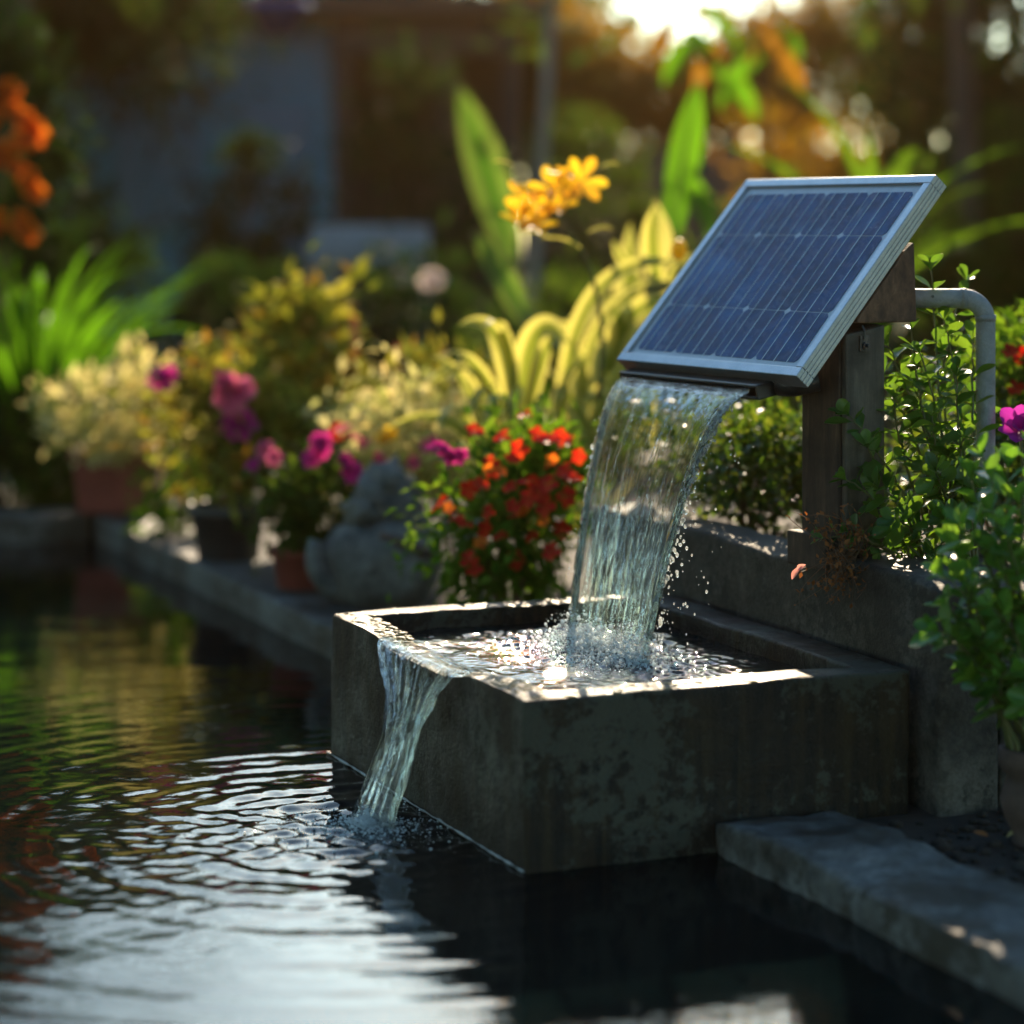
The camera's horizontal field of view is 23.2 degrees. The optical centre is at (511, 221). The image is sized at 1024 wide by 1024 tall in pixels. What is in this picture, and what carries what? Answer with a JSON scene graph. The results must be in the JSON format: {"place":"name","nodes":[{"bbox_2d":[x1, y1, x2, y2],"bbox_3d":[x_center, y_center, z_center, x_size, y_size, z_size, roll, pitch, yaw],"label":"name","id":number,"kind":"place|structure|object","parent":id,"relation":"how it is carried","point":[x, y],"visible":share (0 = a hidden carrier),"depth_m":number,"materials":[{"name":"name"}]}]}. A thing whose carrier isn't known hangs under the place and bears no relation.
{"place":"outdoors","nodes":[
{"label":"outdoors","id":0,"kind":"place"},
{"bbox_2d":[246,0,310,37],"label":"blue pot","id":1,"kind":"object","parent":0,"point":[278,18],"visible":1,"depth_m":12.90,"materials":[{"name":"ceramic"}]},
{"bbox_2d":[18,0,558,373],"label":"garden house","id":2,"kind":"structure","parent":0,"point":[331,49],"depth_m":16.20,"materials":[{"name":"grey"}]},
{"bbox_2d":[118,116,195,223],"bbox_3d":[-2.300,-0.332,16.178,0.500,0.700,0.037,0,0,0],"label":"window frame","id":3,"kind":"structure","parent":2,"relation":"in","point":[133,146],"depth_m":16.16,"materials":[{"name":"grey"}]},
{"bbox_2d":[241,108,303,365],"bbox_3d":[-1.550,0.128,16.174,0.400,1.720,0.047,0,0,0],"label":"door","id":4,"kind":"structure","parent":2,"relation":"in","point":[287,124],"depth_m":16.15,"materials":[{"name":"grey"}]},
{"bbox_2d":[305,225,429,388],"bbox_3d":[-0.720,0.503,12.530,0.600,0.970,0.460,0,0,0],"label":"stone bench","id":5,"kind":"object","parent":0,"point":[347,243],"visible":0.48,"depth_m":12.38,"materials":[{"name":"grey stone"}]},
{"bbox_2d":[0,538,1023,1023],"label":"water","id":6,"kind":"structure","parent":0,"point":[164,742],"depth_m":3.79,"materials":[{"name":"black liquid"}]},
{"bbox_2d":[230,798,452,854],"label":"bubbles","id":7,"kind":"object","parent":6,"relation":"on","point":[364,821],"visible":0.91,"depth_m":4.18,"materials":[{"name":"white liquid"}]},
{"bbox_2d":[0,246,1023,886],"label":"ground","id":8,"kind":"structure","parent":0,"point":[932,826],"depth_m":6.75,"materials":[{"name":"soil"}]},
{"bbox_2d":[0,508,89,544],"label":"pool edge","id":9,"kind":"object","parent":8,"relation":"on","point":[25,526],"visible":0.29,"depth_m":7.92,"materials":[{"name":"stone"}]},
{"bbox_2d":[0,414,92,509],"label":"border plant","id":10,"kind":"object","parent":8,"relation":"on","point":[46,494],"visible":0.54,"depth_m":8.35,"materials":[{"name":"green plant"}]},
{"bbox_2d":[0,0,103,346],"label":"orange flower shrub","id":11,"kind":"object","parent":8,"relation":"on","point":[28,190],"visible":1,"depth_m":8.84,"materials":[{"name":"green plant"}]},
{"bbox_2d":[0,0,164,356],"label":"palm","id":12,"kind":"object","parent":8,"relation":"on","point":[11,29],"visible":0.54,"depth_m":10.94,"materials":[{"name":"green plant"}]},
{"bbox_2d":[0,361,166,508],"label":"dark shrub","id":13,"kind":"object","parent":8,"relation":"on","point":[5,435],"visible":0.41,"depth_m":8.51,"materials":[{"name":"green plant"}]},
{"bbox_2d":[20,73,147,321],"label":"background shrub","id":14,"kind":"object","parent":8,"relation":"on","point":[102,192],"visible":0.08,"depth_m":13.09,"materials":[{"name":"green plant"}]},
{"bbox_2d":[9,183,195,435],"bbox_3d":[-1.978,0.441,11.470,1.073,1.252,0.988,0,0,0],"label":"background shrub","id":15,"kind":"object","parent":8,"relation":"on","point":[108,240],"visible":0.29,"depth_m":11.40,"materials":[{"name":"green plant"}]},
{"bbox_2d":[0,193,214,490],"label":"blade plant","id":16,"kind":"object","parent":8,"relation":"on","point":[46,343],"visible":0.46,"depth_m":8.64,"materials":[{"name":"green plant"}]},
{"bbox_2d":[26,0,282,164],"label":"garden tree","id":17,"kind":"object","parent":8,"relation":"on","point":[101,29],"visible":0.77,"depth_m":14.35,"materials":[{"name":"green plant"}]},
{"bbox_2d":[119,436,226,537],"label":"border plant","id":18,"kind":"object","parent":8,"relation":"on","point":[161,514],"visible":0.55,"depth_m":7.57,"materials":[{"name":"green plant"}]},
{"bbox_2d":[88,514,385,658],"bbox_3d":[-0.628,1.156,6.593,0.234,0.435,3.541,0,0,-23],"label":"pool edge","id":19,"kind":"object","parent":8,"relation":"on","point":[303,617],"visible":0.2,"depth_m":6.67,"materials":[{"name":"concrete"}]},
{"bbox_2d":[69,445,168,513],"bbox_3d":[-1.265,0.830,8.050,0.288,0.200,0.230,0,0,0],"label":"terracotta planter","id":20,"kind":"object","parent":19,"relation":"on","point":[100,489],"visible":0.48,"depth_m":7.95,"materials":[{"name":"ceramic"}]},
{"bbox_2d":[18,332,211,473],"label":"cream plant","id":21,"kind":"object","parent":20,"relation":"in","point":[85,427],"visible":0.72,"depth_m":7.89,"materials":[{"name":"beige plant"}]},
{"bbox_2d":[187,499,266,561],"bbox_3d":[-0.796,0.888,7.000,0.228,0.200,0.229,0,0,0],"label":"dark pot","id":22,"kind":"object","parent":19,"relation":"on","point":[219,537],"visible":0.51,"depth_m":6.92,"materials":[{"name":"ceramic"}]},
{"bbox_2d":[105,328,328,522],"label":"bougainvillea","id":23,"kind":"object","parent":22,"relation":"in","point":[229,394],"visible":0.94,"depth_m":6.95,"materials":[{"name":"green plant"}]},
{"bbox_2d":[269,544,316,589],"bbox_3d":[-0.541,0.903,6.450,0.176,0.130,0.177,0,0,0],"label":"terracotta pot","id":24,"kind":"object","parent":19,"relation":"on","point":[291,573],"visible":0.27,"depth_m":6.38,"materials":[{"name":"ceramic"}]},
{"bbox_2d":[233,423,374,560],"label":"pink flower plant","id":25,"kind":"object","parent":24,"relation":"in","point":[297,510],"visible":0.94,"depth_m":6.31,"materials":[{"name":"green plant"}]},
{"bbox_2d":[305,454,443,607],"bbox_3d":[-0.338,0.765,6.181,0.339,0.380,0.296,0,0,0],"label":"stone ornament","id":26,"kind":"object","parent":19,"relation":"on","point":[351,561],"visible":0.91,"depth_m":6.10,"materials":[{"name":"grey stone"}]},
{"bbox_2d":[132,230,345,446],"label":"background shrub","id":27,"kind":"object","parent":8,"relation":"on","point":[186,315],"visible":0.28,"depth_m":10.84,"materials":[{"name":"green plant"}]},
{"bbox_2d":[146,124,340,346],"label":"background shrub","id":28,"kind":"object","parent":8,"relation":"on","point":[247,147],"visible":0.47,"depth_m":13.15,"materials":[{"name":"green plant"}]},
{"bbox_2d":[203,239,383,524],"bbox_3d":[-0.640,0.525,7.475,0.635,0.950,0.521,0,0,43],"label":"croton","id":29,"kind":"object","parent":8,"relation":"on","point":[309,318],"visible":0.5,"depth_m":7.42,"materials":[{"name":"yellow plant"}]},
{"bbox_2d":[348,312,359,386],"bbox_3d":[-0.461,0.510,7.300,0.036,0.490,0.032,0,0,-16],"label":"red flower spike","id":30,"kind":"object","parent":29,"relation":"attached to","point":[352,333],"visible":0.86,"depth_m":7.30,"materials":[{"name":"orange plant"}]},
{"bbox_2d":[241,351,382,538],"bbox_3d":[-0.529,0.682,7.120,0.484,0.636,0.407,0,0,-27],"label":"croton","id":31,"kind":"object","parent":8,"relation":"on","point":[331,375],"visible":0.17,"depth_m":7.07,"materials":[{"name":"yellow plant"}]},
{"bbox_2d":[394,342,401,397],"bbox_3d":[-0.335,0.553,7.300,0.038,0.404,0.032,0,0,0],"label":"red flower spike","id":32,"kind":"object","parent":31,"relation":"attached to","point":[397,347],"visible":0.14,"depth_m":7.30,"materials":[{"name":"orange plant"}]},
{"bbox_2d":[281,355,417,500],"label":"border plant","id":33,"kind":"object","parent":8,"relation":"on","point":[331,413],"visible":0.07,"depth_m":6.96,"materials":[{"name":"beige plant"}]},
{"bbox_2d":[245,422,489,592],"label":"pink flower plant","id":34,"kind":"object","parent":8,"relation":"on","point":[261,451],"visible":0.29,"depth_m":6.60,"materials":[{"name":"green plant"}]},
{"bbox_2d":[307,21,497,331],"bbox_3d":[-0.569,-0.070,14.158,1.078,2.139,0.923,0,0,-24],"label":"background shrub","id":35,"kind":"object","parent":8,"relation":"on","point":[404,152],"visible":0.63,"depth_m":14.12,"materials":[{"name":"green plant"}]},
{"bbox_2d":[310,338,509,523],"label":"cream shrub","id":36,"kind":"object","parent":8,"relation":"on","point":[394,440],"visible":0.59,"depth_m":6.43,"materials":[{"name":"beige plant"}]},
{"bbox_2d":[321,206,519,417],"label":"background shrub","id":37,"kind":"object","parent":8,"relation":"on","point":[461,298],"visible":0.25,"depth_m":11.14,"materials":[{"name":"green plant"}]},
{"bbox_2d":[417,268,446,337],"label":"white flower","id":38,"kind":"object","parent":8,"relation":"on","point":[432,279],"visible":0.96,"depth_m":9.49,"materials":[{"name":"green plant"}]},
{"bbox_2d":[354,307,553,561],"bbox_3d":[-0.131,0.617,7.004,0.644,0.764,0.471,0,0,0],"label":"border plant","id":39,"kind":"object","parent":8,"relation":"on","point":[433,348],"visible":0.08,"depth_m":6.94,"materials":[{"name":"yellow plant"}]},
{"bbox_2d":[454,76,518,343],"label":"broad leaf plant","id":40,"kind":"object","parent":8,"relation":"on","point":[489,179],"visible":0.76,"depth_m":10.53,"materials":[{"name":"green plant"}]},
{"bbox_2d":[386,314,608,523],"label":"variegated plant","id":41,"kind":"object","parent":8,"relation":"on","point":[522,365],"visible":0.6,"depth_m":6.24,"materials":[{"name":"yellow plant"}]},
{"bbox_2d":[468,228,532,328],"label":"broad leaf plant","id":42,"kind":"object","parent":8,"relation":"on","point":[504,279],"visible":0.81,"depth_m":8.23,"materials":[{"name":"green plant"}]},
{"bbox_2d":[384,389,629,605],"bbox_3d":[-0.007,0.686,5.648,0.550,0.628,0.488,0,0,0],"label":"red flower shrub","id":43,"kind":"object","parent":8,"relation":"on","point":[544,462],"visible":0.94,"depth_m":5.55,"materials":[{"name":"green plant"}]},
{"bbox_2d":[471,381,637,575],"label":"border plant","id":44,"kind":"object","parent":8,"relation":"on","point":[547,386],"visible":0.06,"depth_m":6.85,"materials":[{"name":"green plant"}]},
{"bbox_2d":[423,241,711,470],"bbox_3d":[0.274,0.566,10.188,1.059,1.003,1.014,0,0,40],"label":"background shrub","id":45,"kind":"object","parent":8,"relation":"on","point":[568,300],"visible":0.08,"depth_m":10.11,"materials":[{"name":"green plant"}]},
{"bbox_2d":[479,86,663,345],"bbox_3d":[0.384,0.091,15.065,1.196,1.820,1.129,0,0,0],"label":"background shrub","id":46,"kind":"object","parent":8,"relation":"on","point":[635,213],"visible":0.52,"depth_m":14.88,"materials":[{"name":"green plant"}]},
{"bbox_2d":[520,0,660,182],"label":"garden tree","id":47,"kind":"object","parent":8,"relation":"on","point":[530,75],"visible":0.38,"depth_m":18.35,"materials":[{"name":"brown plant"}]},
{"bbox_2d":[520,0,670,169],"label":"garden tree","id":48,"kind":"object","parent":8,"relation":"on","point":[617,5],"visible":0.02,"depth_m":19.81,"materials":[{"name":"green plant"}]},
{"bbox_2d":[481,199,739,534],"bbox_3d":[0.234,0.408,6.780,1.034,0.943,0.972,0,0,0],"label":"variegated agave","id":49,"kind":"object","parent":8,"relation":"on","point":[628,306],"visible":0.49,"depth_m":6.59,"materials":[{"name":"yellow plant"}]},
{"bbox_2d":[473,0,757,318],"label":"slender trunk","id":50,"kind":"object","parent":8,"relation":"on","point":[545,49],"visible":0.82,"depth_m":11.98,"materials":[{"name":"brown plant"}]},
{"bbox_2d":[326,594,909,873],"bbox_3d":[0.158,1.033,4.474,0.712,0.577,0.962,0,0,-23],"label":"stone basin","id":51,"kind":"object","parent":8,"relation":"on","point":[526,778],"visible":0.55,"depth_m":4.07,"materials":[{"name":"concrete"}]},
{"bbox_2d":[349,637,482,834],"bbox_3d":[-0.192,0.890,4.326,0.237,0.284,0.383,0,0,-23],"label":"water spill","id":52,"kind":"object","parent":51,"relation":"on","point":[399,721],"visible":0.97,"depth_m":4.23,"materials":[{"name":"clear liquid"}]},
{"bbox_2d":[407,615,800,690],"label":"basin water","id":53,"kind":"structure","parent":51,"relation":"in","point":[464,645],"depth_m":4.49,"materials":[{"name":"clear liquid"}]},
{"bbox_2d":[476,608,702,686],"bbox_3d":[0.131,0.750,4.455,0.433,0.071,0.652,0,0,0],"label":"foam","id":54,"kind":"object","parent":53,"relation":"on","point":[615,647],"visible":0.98,"depth_m":4.48,"materials":[{"name":"white"}]},
{"bbox_2d":[560,416,753,660],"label":"water drops","id":55,"kind":"object","parent":53,"relation":"on","point":[592,446],"visible":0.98,"depth_m":4.42,"materials":[{"name":"white"}]},
{"bbox_2d":[568,376,748,662],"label":"waterfall","id":56,"kind":"structure","parent":53,"relation":"on","point":[676,520],"depth_m":4.55,"materials":[{"name":"liquid"}]},
{"bbox_2d":[522,0,828,151],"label":"garden tree","id":57,"kind":"object","parent":8,"relation":"on","point":[664,109],"visible":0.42,"depth_m":18.53,"materials":[{"name":"green plant"}]},
{"bbox_2d":[664,72,703,508],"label":"broad leaf plant","id":58,"kind":"object","parent":8,"relation":"on","point":[684,161],"visible":0.85,"depth_m":8.63,"materials":[{"name":"green plant"}]},
{"bbox_2d":[692,178,727,498],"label":"broad leaf plant","id":59,"kind":"object","parent":8,"relation":"on","point":[704,209],"visible":0.29,"depth_m":8.84,"materials":[{"name":"green plant"}]},
{"bbox_2d":[651,166,801,453],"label":"background shrub","id":60,"kind":"object","parent":8,"relation":"on","point":[793,403],"visible":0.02,"depth_m":10.50,"materials":[{"name":"green plant"}]},
{"bbox_2d":[651,0,803,407],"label":"hanging leaf sapling","id":61,"kind":"object","parent":8,"relation":"on","point":[688,48],"visible":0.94,"depth_m":10.35,"materials":[{"name":"green plant"}]},
{"bbox_2d":[521,134,1023,364],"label":"timber fence","id":62,"kind":"object","parent":8,"relation":"on","point":[717,184],"visible":0.07,"depth_m":17.19,"materials":[{"name":"brown wood"}]},
{"bbox_2d":[704,74,892,200],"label":"background shrub","id":63,"kind":"object","parent":8,"relation":"on","point":[785,157],"visible":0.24,"depth_m":14.59,"materials":[{"name":"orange plant"}]},
{"bbox_2d":[668,0,932,151],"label":"garden tree","id":64,"kind":"object","parent":8,"relation":"on","point":[825,42],"visible":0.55,"depth_m":18.00,"materials":[{"name":"green plant"}]},
{"bbox_2d":[591,503,1023,816],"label":"planter","id":65,"kind":"object","parent":8,"relation":"on","point":[954,769],"visible":0.32,"depth_m":4.39,"materials":[{"name":"concrete"}]},
{"bbox_2d":[612,386,909,537],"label":"hedge","id":66,"kind":"object","parent":65,"relation":"on","point":[775,452],"visible":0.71,"depth_m":5.24,"materials":[{"name":"green plant"}]},
{"bbox_2d":[786,503,881,608],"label":"dried plant","id":67,"kind":"object","parent":65,"relation":"on","point":[836,565],"visible":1,"depth_m":4.39,"materials":[{"name":"brown plant"}]},
{"bbox_2d":[791,564,805,578],"bbox_3d":[0.501,0.614,4.376,0.026,0.027,0.012,0,0,20],"label":"petal","id":68,"kind":"object","parent":67,"relation":"attached to","point":[795,571],"visible":0.98,"depth_m":4.38,"materials":[{"name":"plant"}]},
{"bbox_2d":[787,243,915,570],"bbox_3d":[0.585,0.332,4.611,0.183,0.587,0.314,0,0,-29],"label":"wooden post","id":69,"kind":"object","parent":65,"relation":"on","point":[851,371],"visible":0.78,"depth_m":4.49,"materials":[{"name":"brown wood"}]},
{"bbox_2d":[619,368,820,399],"bbox_3d":[0.391,0.291,4.685,0.119,0.059,0.537,0,0,-29],"label":"spout","id":70,"kind":"object","parent":69,"relation":"attached to","point":[760,389],"visible":0.52,"depth_m":4.64,"materials":[{"name":"black plastic"}]},
{"bbox_2d":[617,175,945,387],"bbox_3d":[0.500,0.104,4.747,0.335,0.379,0.610,0,0,-29],"label":"solar panel","id":71,"kind":"object","parent":69,"relation":"on","point":[778,280],"visible":0.99,"depth_m":4.70,"materials":[{"name":"glass"}]},
{"bbox_2d":[811,501,977,565],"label":"creeping plant","id":72,"kind":"object","parent":65,"relation":"on","point":[927,546],"visible":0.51,"depth_m":4.41,"materials":[{"name":"green plant"}]},
{"bbox_2d":[824,253,1003,577],"bbox_3d":[0.774,0.369,4.556,0.269,0.622,0.489,0,0,31],"label":"leafy shrub","id":73,"kind":"object","parent":65,"relation":"on","point":[938,465],"visible":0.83,"depth_m":4.49,"materials":[{"name":"green plant"}]},
{"bbox_2d":[884,319,1023,545],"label":"hedge","id":74,"kind":"object","parent":65,"relation":"on","point":[1004,397],"visible":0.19,"depth_m":5.17,"materials":[{"name":"green plant"}]},
{"bbox_2d":[915,288,995,553],"bbox_3d":[0.789,0.398,4.619,0.211,0.558,0.045,0,0,0],"label":"water pipe","id":75,"kind":"object","parent":65,"relation":"on","point":[978,305],"visible":0.64,"depth_m":4.61,"materials":[{"name":"grey plastic"}]},
{"bbox_2d":[939,295,1023,470],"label":"flowering bush","id":76,"kind":"object","parent":65,"relation":"on","point":[1005,347],"visible":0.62,"depth_m":5.23,"materials":[{"name":"green plant"}]},
{"bbox_2d":[998,404,1023,546],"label":"purple flower","id":77,"kind":"object","parent":65,"relation":"on","point":[1012,420],"visible":0.88,"depth_m":4.59,"materials":[{"name":"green plant"}]},
{"bbox_2d":[716,810,1023,1008],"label":"pool edge","id":78,"kind":"object","parent":8,"relation":"on","point":[920,900],"visible":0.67,"depth_m":3.65,"materials":[{"name":"concrete"}]},
{"bbox_2d":[719,77,1023,496],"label":"spiky plant","id":79,"kind":"object","parent":8,"relation":"on","point":[901,164],"visible":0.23,"depth_m":8.91,"materials":[{"name":"green plant"}]},
{"bbox_2d":[808,0,1023,263],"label":"garden tree","id":80,"kind":"object","parent":8,"relation":"on","point":[933,15],"visible":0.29,"depth_m":14.28,"materials":[{"name":"green plant"}]},
{"bbox_2d":[830,18,1023,383],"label":"background shrub","id":81,"kind":"object","parent":8,"relation":"on","point":[912,72],"visible":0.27,"depth_m":13.41,"materials":[{"name":"green plant"}]},
{"bbox_2d":[851,0,1023,368],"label":"slender trunk","id":82,"kind":"object","parent":8,"relation":"on","point":[965,47],"visible":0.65,"depth_m":12.07,"materials":[{"name":"brown plant"}]},
{"bbox_2d":[863,138,1023,449],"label":"background shrub","id":83,"kind":"object","parent":8,"relation":"on","point":[945,267],"visible":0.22,"depth_m":10.80,"materials":[{"name":"green plant"}]},
{"bbox_2d":[887,808,1023,883],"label":"soil clods","id":84,"kind":"object","parent":8,"relation":"on","point":[941,844],"visible":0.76,"depth_m":3.94,"materials":[{"name":"brown soil"}]},
{"bbox_2d":[944,295,1011,400],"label":"background shrub","id":85,"kind":"object","parent":8,"relation":"on","point":[1008,303],"visible":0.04,"depth_m":9.58,"materials":[{"name":"green plant"}]},
{"bbox_2d":[972,831,988,836],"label":"fallen leaf","id":86,"kind":"object","parent":8,"relation":"on","point":[982,833],"visible":1,"depth_m":3.96,"materials":[{"name":"brown plant"}]},
{"bbox_2d":[997,742,1023,849],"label":"clay pot","id":87,"kind":"object","parent":8,"relation":"on","point":[1011,763],"visible":0.94,"depth_m":3.92,"materials":[{"name":"ceramic"}]},
{"bbox_2d":[909,431,1023,751],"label":"potted shrub","id":88,"kind":"object","parent":87,"relation":"in","point":[986,674],"visible":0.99,"depth_m":3.91,"materials":[{"name":"green plant"}]},
{"bbox_2d":[493,157,618,400],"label":"yellow flower","id":89,"kind":"object","parent":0,"point":[573,194],"visible":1,"depth_m":6.02,"materials":[{"name":"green plant"}]},
{"bbox_2d":[671,239,686,276],"bbox_3d":[0.389,0.159,6.016,0.038,0.237,0.084,0,0,-38],"label":"yellow bud","id":90,"kind":"object","parent":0,"point":[678,249],"visible":0.78,"depth_m":5.99,"materials":[{"name":"yellow plant"}]},
{"bbox_2d":[520,0,1023,244],"label":"sky","id":91,"kind":"structure","parent":0,"point":[669,6],"materials":[{"name":"white"}]},
{"bbox_2d":[903,59,1023,371],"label":"garden tree","id":92,"kind":"object","parent":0,"point":[1007,132],"visible":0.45,"depth_m":12.42,"materials":[{"name":"green plant"}]}
]}

